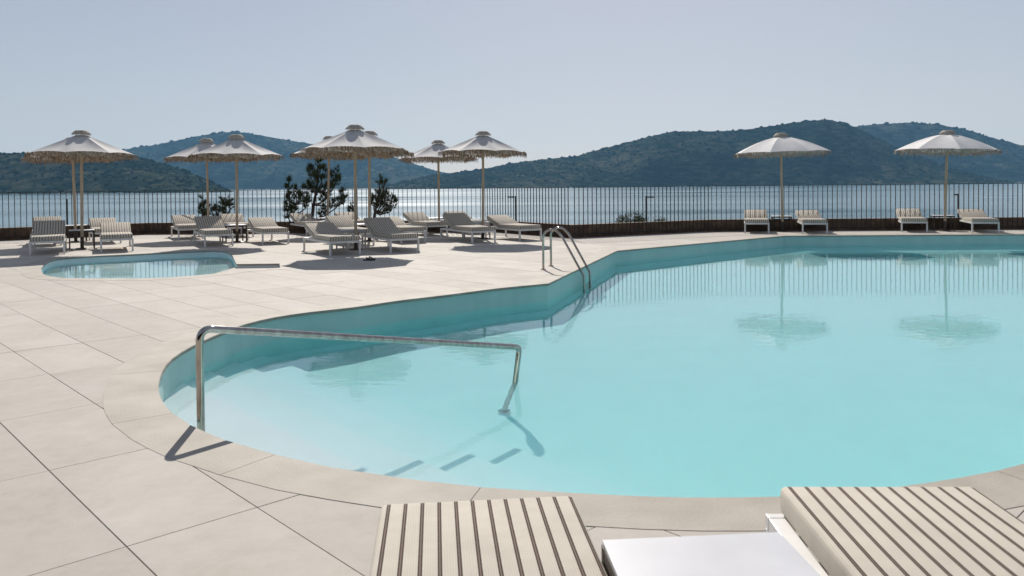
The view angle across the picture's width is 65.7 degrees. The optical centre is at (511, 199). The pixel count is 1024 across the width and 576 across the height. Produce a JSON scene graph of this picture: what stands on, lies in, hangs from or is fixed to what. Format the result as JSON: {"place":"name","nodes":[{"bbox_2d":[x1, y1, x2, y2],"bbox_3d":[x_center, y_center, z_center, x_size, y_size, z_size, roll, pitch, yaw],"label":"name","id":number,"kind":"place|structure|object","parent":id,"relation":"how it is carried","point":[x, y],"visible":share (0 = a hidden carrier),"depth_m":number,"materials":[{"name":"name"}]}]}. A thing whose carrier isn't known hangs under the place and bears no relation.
{"place":"outdoors","nodes":[
{"label":"outdoors","id":0,"kind":"place"},
{"bbox_2d":[0,153,233,193],"bbox_3d":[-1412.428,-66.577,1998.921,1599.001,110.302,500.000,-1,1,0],"label":"headland","id":1,"kind":"structure","parent":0,"point":[7,181],"depth_m":1870.63,"materials":[{"name":"green plant"}]},
{"bbox_2d":[0,152,228,191],"bbox_3d":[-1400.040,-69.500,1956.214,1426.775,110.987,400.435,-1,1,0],"label":"headland bushes","id":2,"kind":"object","parent":1,"relation":"on","point":[188,172],"visible":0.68,"depth_m":1927.89,"materials":[{"name":"green plant"}]},
{"bbox_2d":[124,132,445,189],"bbox_3d":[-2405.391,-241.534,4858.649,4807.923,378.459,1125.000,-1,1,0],"label":"hill","id":3,"kind":"structure","parent":0,"point":[278,179],"depth_m":4667.19,"materials":[{"name":"green plant"}]},
{"bbox_2d":[122,131,444,186],"bbox_3d":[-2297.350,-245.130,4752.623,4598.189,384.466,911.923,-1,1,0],"label":"hill bushes","id":4,"kind":"object","parent":3,"relation":"on","point":[171,141],"visible":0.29,"depth_m":4968.80,"materials":[{"name":"green plant"}]},
{"bbox_2d":[0,229,1023,575],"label":"terrace","id":5,"kind":"structure","parent":0,"point":[88,487],"depth_m":5.55,"materials":[{"name":"stone"}]},
{"bbox_2d":[30,216,61,246],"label":"sun lounger","id":6,"kind":"object","parent":5,"relation":"on","point":[46,218],"visible":0.34,"depth_m":22.46,"materials":[{"name":"fabric"}]},
{"bbox_2d":[29,220,66,255],"bbox_3d":[-11.165,0.903,19.123,0.720,0.727,1.955,-1,1,-28],"label":"sun lounger","id":7,"kind":"object","parent":5,"relation":"on","point":[52,231],"visible":1,"depth_m":19.32,"materials":[{"name":"beige fabric"}]},
{"bbox_2d":[21,137,120,241],"bbox_3d":[-12.491,-0.274,22.604,2.435,2.977,2.432,0,1,38],"label":"beach umbrella","id":8,"kind":"object","parent":5,"relation":"on","point":[46,161],"visible":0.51,"depth_m":22.60,"materials":[{"name":"beige fabric"}]},
{"bbox_2d":[65,224,86,240],"bbox_3d":[-12.632,0.979,22.960,0.580,0.468,0.540,-1,1,-30],"label":"side table","id":9,"kind":"object","parent":5,"relation":"on","point":[85,225],"visible":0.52,"depth_m":22.85,"materials":[{"name":"white metal"}]},
{"bbox_2d":[24,130,136,248],"bbox_3d":[-10.790,-0.243,19.912,2.429,2.976,2.434,-1,1,-35],"label":"beach umbrella","id":10,"kind":"object","parent":5,"relation":"on","point":[84,145],"visible":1,"depth_m":19.55,"materials":[{"name":"white fabric"}]},
{"bbox_2d":[69,229,94,248],"bbox_3d":[-10.973,1.012,20.246,0.580,0.468,0.540,-1,1,-29],"label":"side table","id":11,"kind":"object","parent":5,"relation":"on","point":[87,230],"visible":0.96,"depth_m":20.11,"materials":[{"name":"metal"}]},
{"bbox_2d":[89,218,121,243],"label":"sun lounger","id":12,"kind":"object","parent":5,"relation":"on","point":[94,223],"visible":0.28,"depth_m":23.00,"materials":[{"name":"fabric"}]},
{"bbox_2d":[100,222,133,251],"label":"sun lounger","id":13,"kind":"object","parent":5,"relation":"on","point":[115,231],"visible":1,"depth_m":19.81,"materials":[{"name":"fabric"}]},
{"bbox_2d":[21,249,297,280],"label":"paddling pool","id":14,"kind":"structure","parent":5,"relation":"in","point":[243,262],"depth_m":15.89,"materials":[{"name":"stone"}]},
{"bbox_2d":[42,255,235,277],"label":"paddling water","id":15,"kind":"structure","parent":14,"relation":"in","point":[172,266],"depth_m":16.10,"materials":[{"name":"blue liquid"}]},
{"bbox_2d":[171,215,203,239],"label":"sun lounger","id":16,"kind":"object","parent":5,"relation":"on","point":[183,222],"visible":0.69,"depth_m":24.45,"materials":[{"name":"fabric"}]},
{"bbox_2d":[163,138,247,215],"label":"beach umbrella","id":17,"kind":"object","parent":5,"relation":"on","point":[206,143],"visible":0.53,"depth_m":24.65,"materials":[{"name":"beige fabric"}]},
{"bbox_2d":[193,216,233,246],"bbox_3d":[-8.013,0.839,21.254,0.720,0.725,1.955,-1,1,-29],"label":"sun lounger","id":18,"kind":"object","parent":5,"relation":"on","point":[206,226],"visible":1,"depth_m":21.41,"materials":[{"name":"fabric"}]},
{"bbox_2d":[222,224,246,241],"bbox_3d":[-7.802,0.947,22.310,0.580,0.468,0.540,-1,1,-30],"label":"side table","id":19,"kind":"object","parent":5,"relation":"on","point":[232,225],"visible":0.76,"depth_m":22.21,"materials":[{"name":"white metal"}]},
{"bbox_2d":[188,134,283,241],"bbox_3d":[-7.621,-0.308,21.972,2.431,2.976,2.436,-1,1,-27],"label":"beach umbrella","id":20,"kind":"object","parent":5,"relation":"on","point":[236,148],"visible":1,"depth_m":21.60,"materials":[{"name":"white fabric"}]},
{"bbox_2d":[220,213,253,237],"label":"sun lounger","id":21,"kind":"object","parent":5,"relation":"on","point":[228,218],"visible":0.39,"depth_m":25.24,"materials":[{"name":"fabric"}]},
{"bbox_2d":[247,217,288,243],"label":"sun lounger","id":22,"kind":"object","parent":5,"relation":"on","point":[263,225],"visible":0.94,"depth_m":22.04,"materials":[{"name":"fabric"}]},
{"bbox_2d":[290,213,326,235],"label":"sun lounger","id":23,"kind":"object","parent":5,"relation":"on","point":[300,220],"visible":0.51,"depth_m":25.81,"materials":[{"name":"fabric"}]},
{"bbox_2d":[290,136,367,215],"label":"beach umbrella","id":24,"kind":"object","parent":5,"relation":"on","point":[304,155],"visible":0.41,"depth_m":26.24,"materials":[{"name":"beige fabric"}]},
{"bbox_2d":[303,223,360,255],"bbox_3d":[-4.164,0.897,18.249,0.720,0.644,1.955,-1,1,-31],"label":"sun lounger","id":25,"kind":"object","parent":5,"relation":"on","point":[330,234],"visible":1,"depth_m":18.17,"materials":[{"name":"fabric"}]},
{"bbox_2d":[335,212,363,222],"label":"sun lounger","id":26,"kind":"object","parent":5,"relation":"on","point":[351,214],"visible":0.14,"depth_m":26.80,"materials":[{"name":"fabric"}]},
{"bbox_2d":[325,215,374,245],"bbox_3d":[-4.372,0.812,21.187,0.720,0.715,1.955,-1,1,-31],"label":"sun lounger","id":27,"kind":"object","parent":5,"relation":"on","point":[342,221],"visible":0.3,"depth_m":21.50,"materials":[{"name":"fabric"}]},
{"bbox_2d":[336,229,365,249],"bbox_3d":[-3.912,0.965,19.259,0.580,0.468,0.540,-1,1,-30],"label":"side table","id":28,"kind":"object","parent":5,"relation":"on","point":[352,230],"visible":0.77,"depth_m":19.16,"materials":[{"name":"metal"}]},
{"bbox_2d":[300,124,408,249],"bbox_3d":[-3.734,-0.290,18.927,2.429,2.976,2.434,-1,1,-43],"label":"beach umbrella","id":29,"kind":"object","parent":5,"relation":"on","point":[355,139],"visible":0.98,"depth_m":18.50,"materials":[{"name":"white fabric"}]},
{"bbox_2d":[324,131,414,240],"bbox_3d":[-3.934,-0.369,21.939,2.436,3.037,2.430,0,1,35],"label":"beach umbrella","id":30,"kind":"object","parent":5,"relation":"on","point":[372,133],"visible":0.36,"depth_m":21.91,"materials":[{"name":"beige fabric"}]},
{"bbox_2d":[363,256,375,260],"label":"sandals","id":31,"kind":"object","parent":5,"relation":"on","point":[370,258],"visible":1,"depth_m":16.10,"materials":[{"name":"black rubber"}]},
{"bbox_2d":[361,217,418,252],"bbox_3d":[-2.931,0.828,18.960,0.720,0.735,1.955,-1,1,-30],"label":"sun lounger","id":32,"kind":"object","parent":5,"relation":"on","point":[384,228],"visible":0.99,"depth_m":19.08,"materials":[{"name":"fabric"}]},
{"bbox_2d":[376,216,425,242],"bbox_3d":[-3.109,0.827,21.917,0.720,0.637,1.955,-1,1,-30],"label":"sun lounger","id":33,"kind":"object","parent":5,"relation":"on","point":[401,224],"visible":0.41,"depth_m":21.24,"materials":[{"name":"fabric"}]},
{"bbox_2d":[403,212,447,235],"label":"sun lounger","id":34,"kind":"object","parent":5,"relation":"on","point":[422,219],"visible":0.84,"depth_m":24.85,"materials":[{"name":"fabric"}]},
{"bbox_2d":[429,217,445,232],"bbox_3d":[-2.533,0.837,25.910,0.580,0.468,0.540,-1,1,-30],"label":"side table","id":35,"kind":"object","parent":5,"relation":"on","point":[434,218],"visible":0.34,"depth_m":25.62,"materials":[{"name":"white metal"}]},
{"bbox_2d":[398,140,477,232],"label":"beach umbrella","id":36,"kind":"object","parent":5,"relation":"on","point":[429,154],"visible":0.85,"depth_m":25.24,"materials":[{"name":"white fabric"}]},
{"bbox_2d":[445,211,488,233],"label":"sun lounger","id":37,"kind":"object","parent":5,"relation":"on","point":[471,219],"visible":0.19,"depth_m":25.90,"materials":[{"name":"fabric"}]},
{"bbox_2d":[440,213,495,242],"bbox_3d":[-1.223,0.764,21.698,0.720,0.737,1.955,-1,1,-30],"label":"sun lounger","id":38,"kind":"object","parent":5,"relation":"on","point":[460,222],"visible":1,"depth_m":21.79,"materials":[{"name":"fabric"}]},
{"bbox_2d":[464,221,490,237],"bbox_3d":[-1.002,0.878,22.760,0.580,0.468,0.540,-1,1,-30],"label":"side table","id":39,"kind":"object","parent":5,"relation":"on","point":[478,222],"visible":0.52,"depth_m":22.66,"materials":[{"name":"grey metal"}]},
{"bbox_2d":[438,131,526,238],"bbox_3d":[-0.813,-0.406,22.426,2.431,3.036,2.436,-1,1,-39],"label":"beach umbrella","id":40,"kind":"object","parent":5,"relation":"on","point":[483,146],"visible":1,"depth_m":21.99,"materials":[{"name":"white fabric"}]},
{"bbox_2d":[369,496,606,575],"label":"sun lounger","id":41,"kind":"object","parent":5,"relation":"on","point":[545,536],"visible":1,"depth_m":2.43,"materials":[{"name":"fabric"}]},
{"bbox_2d":[0,183,1023,237],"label":"fence","id":42,"kind":"object","parent":5,"relation":"on","point":[682,229],"visible":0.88,"depth_m":24.64,"materials":[{"name":"metal"}]},
{"bbox_2d":[0,217,1023,240],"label":"parapet wall","id":43,"kind":"structure","parent":5,"relation":"on","point":[651,226],"depth_m":24.68,"materials":[{"name":"stone"}]},
{"bbox_2d":[485,215,541,240],"bbox_3d":[0.015,0.789,22.414,0.720,0.640,1.955,-1,1,-31],"label":"sun lounger","id":44,"kind":"object","parent":5,"relation":"on","point":[504,222],"visible":0.91,"depth_m":22.22,"materials":[{"name":"fabric"}]},
{"bbox_2d":[102,233,1023,530],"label":"swimming pool","id":45,"kind":"structure","parent":5,"relation":"in","point":[136,391],"depth_m":5.07,"materials":[{"name":"stone"}]},
{"bbox_2d":[195,325,521,431],"bbox_3d":[-0.996,1.626,6.172,2.956,1.641,0.110,-1,1,-43],"label":"handrail","id":46,"kind":"object","parent":45,"relation":"attached to","point":[200,389],"visible":0.75,"depth_m":5.68,"materials":[{"name":"metal"}]},
{"bbox_2d":[541,226,590,285],"bbox_3d":[0.993,1.398,14.301,0.828,1.787,0.723,0,1,15],"label":"pool ladder","id":47,"kind":"object","parent":45,"relation":"attached to","point":[567,246],"visible":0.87,"depth_m":14.08,"materials":[{"name":"metal"}]},
{"bbox_2d":[162,244,1023,497],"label":"pool water","id":48,"kind":"structure","parent":45,"relation":"in","point":[773,371],"depth_m":7.05,"materials":[{"name":"teal liquid"}]},
{"bbox_2d":[601,532,819,575],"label":"side table","id":49,"kind":"object","parent":5,"relation":"on","point":[765,554],"visible":1,"depth_m":2.20,"materials":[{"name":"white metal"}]},
{"bbox_2d":[744,210,768,232],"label":"sun lounger","id":50,"kind":"object","parent":5,"relation":"on","point":[757,216],"visible":0.88,"depth_m":24.43,"materials":[{"name":"fabric"}]},
{"bbox_2d":[771,216,791,230],"bbox_3d":[8.468,0.755,24.936,0.580,0.468,0.540,0,1,14],"label":"side table","id":51,"kind":"object","parent":5,"relation":"on","point":[773,217],"visible":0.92,"depth_m":24.71,"materials":[{"name":"white metal"}]},
{"bbox_2d":[733,133,830,231],"bbox_3d":[8.335,-0.531,24.557,2.731,3.047,2.755,-1,1,-37],"label":"beach umbrella","id":52,"kind":"object","parent":5,"relation":"on","point":[787,146],"visible":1,"depth_m":23.91,"materials":[{"name":"white fabric"}]},
{"bbox_2d":[795,210,827,233],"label":"sun lounger","id":53,"kind":"object","parent":5,"relation":"on","point":[813,217],"visible":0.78,"depth_m":24.02,"materials":[{"name":"fabric"}]},
{"bbox_2d":[766,487,1023,575],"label":"sun lounger","id":54,"kind":"object","parent":5,"relation":"on","point":[905,531],"visible":0.94,"depth_m":2.49,"materials":[{"name":"fabric"}]},
{"bbox_2d":[896,209,927,231],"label":"sun lounger","id":55,"kind":"object","parent":5,"relation":"on","point":[915,217],"visible":0.74,"depth_m":24.15,"materials":[{"name":"fabric"}]},
{"bbox_2d":[930,215,954,230],"bbox_3d":[13.218,0.722,24.368,0.580,0.468,0.540,0,1,19],"label":"side table","id":56,"kind":"object","parent":5,"relation":"on","point":[934,216],"visible":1,"depth_m":24.20,"materials":[{"name":"white metal"}]},
{"bbox_2d":[894,130,1000,230],"bbox_3d":[13.147,-0.563,23.994,2.754,3.048,2.732,0,1,37],"label":"beach umbrella","id":57,"kind":"object","parent":5,"relation":"on","point":[947,142],"visible":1,"depth_m":23.47,"materials":[{"name":"white fabric"}]},
{"bbox_2d":[957,209,999,232],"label":"sun lounger","id":58,"kind":"object","parent":5,"relation":"on","point":[975,216],"visible":0.87,"depth_m":23.74,"materials":[{"name":"fabric"}]},
{"bbox_2d":[0,182,1023,227],"bbox_3d":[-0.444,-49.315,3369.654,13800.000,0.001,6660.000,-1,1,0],"label":"sea","id":59,"kind":"structure","parent":0,"point":[844,202],"depth_m":425.43,"materials":[{"name":"blue liquid"}]},
{"bbox_2d":[0,0,1023,172],"label":"sky","id":60,"kind":"structure","parent":0,"point":[545,78],"materials":[{"name":"blue"}]},
{"bbox_2d":[386,119,1013,188],"bbox_3d":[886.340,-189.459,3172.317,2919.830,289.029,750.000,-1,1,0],"label":"hill","id":61,"kind":"structure","parent":0,"point":[839,172],"depth_m":2975.18,"materials":[{"name":"green plant"}]},
{"bbox_2d":[384,118,1010,187],"bbox_3d":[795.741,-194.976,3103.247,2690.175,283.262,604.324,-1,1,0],"label":"hill bushes","id":62,"kind":"object","parent":61,"relation":"on","point":[406,183],"visible":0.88,"depth_m":3157.66,"materials":[{"name":"green plant"}]},
{"bbox_2d":[856,122,1023,182],"bbox_3d":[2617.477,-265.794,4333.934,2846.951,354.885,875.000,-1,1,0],"label":"hill","id":63,"kind":"structure","parent":0,"point":[1015,174],"depth_m":4307.79,"materials":[{"name":"green plant"}]},
{"bbox_2d":[857,121,1023,175],"bbox_3d":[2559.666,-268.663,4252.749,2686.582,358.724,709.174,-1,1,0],"label":"hill bushes","id":64,"kind":"object","parent":63,"relation":"on","point":[960,130],"visible":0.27,"depth_m":4503.58,"materials":[{"name":"green plant"}]},
{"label":"hillside","id":65,"kind":"structure","parent":0,"visible":0},
{"bbox_2d":[195,195,212,215],"bbox_3d":[-10.659,1.225,27.470,0.615,2.907,1.285,-1,1,-26],"label":"pine tree","id":66,"kind":"object","parent":65,"relation":"on","point":[204,208],"visible":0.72,"depth_m":27.18,"materials":[{"name":"green plant"}]},
{"bbox_2d":[210,202,223,215],"bbox_3d":[-10.277,1.356,27.519,0.537,2.637,0.799,-1,1,-32],"label":"pine tree","id":67,"kind":"object","parent":65,"relation":"on","point":[214,209],"visible":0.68,"depth_m":27.56,"materials":[{"name":"green plant"}]},
{"bbox_2d":[217,192,233,213],"bbox_3d":[-9.973,1.232,27.731,0.589,2.981,1.465,-1,1,-32],"label":"pine tree","id":68,"kind":"object","parent":65,"relation":"on","point":[229,203],"visible":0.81,"depth_m":27.48,"materials":[{"name":"green plant"}]},
{"bbox_2d":[281,174,312,220],"bbox_3d":[-7.616,0.936,28.143,1.346,3.732,1.346,-1,1,0],"label":"pine tree","id":69,"kind":"object","parent":65,"relation":"on","point":[289,208],"visible":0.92,"depth_m":27.82,"materials":[{"name":"green plant"}]},
{"bbox_2d":[304,158,353,220],"bbox_3d":[-6.640,0.625,28.399,2.038,4.488,1.421,0,1,24],"label":"pine tree","id":70,"kind":"object","parent":65,"relation":"on","point":[317,174],"visible":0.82,"depth_m":28.27,"materials":[{"name":"green plant"}]},
{"bbox_2d":[371,173,399,217],"bbox_3d":[-4.655,0.911,28.569,1.151,3.821,1.072,0,1,39],"label":"pine tree","id":71,"kind":"object","parent":65,"relation":"on","point":[380,197],"visible":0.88,"depth_m":28.41,"materials":[{"name":"green plant"}]},
{"bbox_2d":[507,196,515,220],"bbox_3d":[0.009,1.516,29.531,0.328,3.287,0.060,-1,1,0],"label":"lamp post","id":72,"kind":"object","parent":65,"relation":"on","point":[515,205],"visible":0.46,"depth_m":29.48,"materials":[{"name":"metal"}]},
{"bbox_2d":[615,210,648,222],"bbox_3d":[4.367,1.571,28.505,1.494,2.406,1.364,0,1,38],"label":"shrub","id":73,"kind":"object","parent":65,"relation":"on","point":[632,219],"visible":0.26,"depth_m":28.43,"materials":[{"name":"green plant"}]},
{"bbox_2d":[645,196,653,216],"bbox_3d":[5.391,1.683,31.035,0.328,3.614,0.060,-1,1,0],"label":"lamp post","id":74,"kind":"object","parent":65,"relation":"on","point":[645,203],"visible":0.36,"depth_m":30.99,"materials":[{"name":"metal"}]}
]}

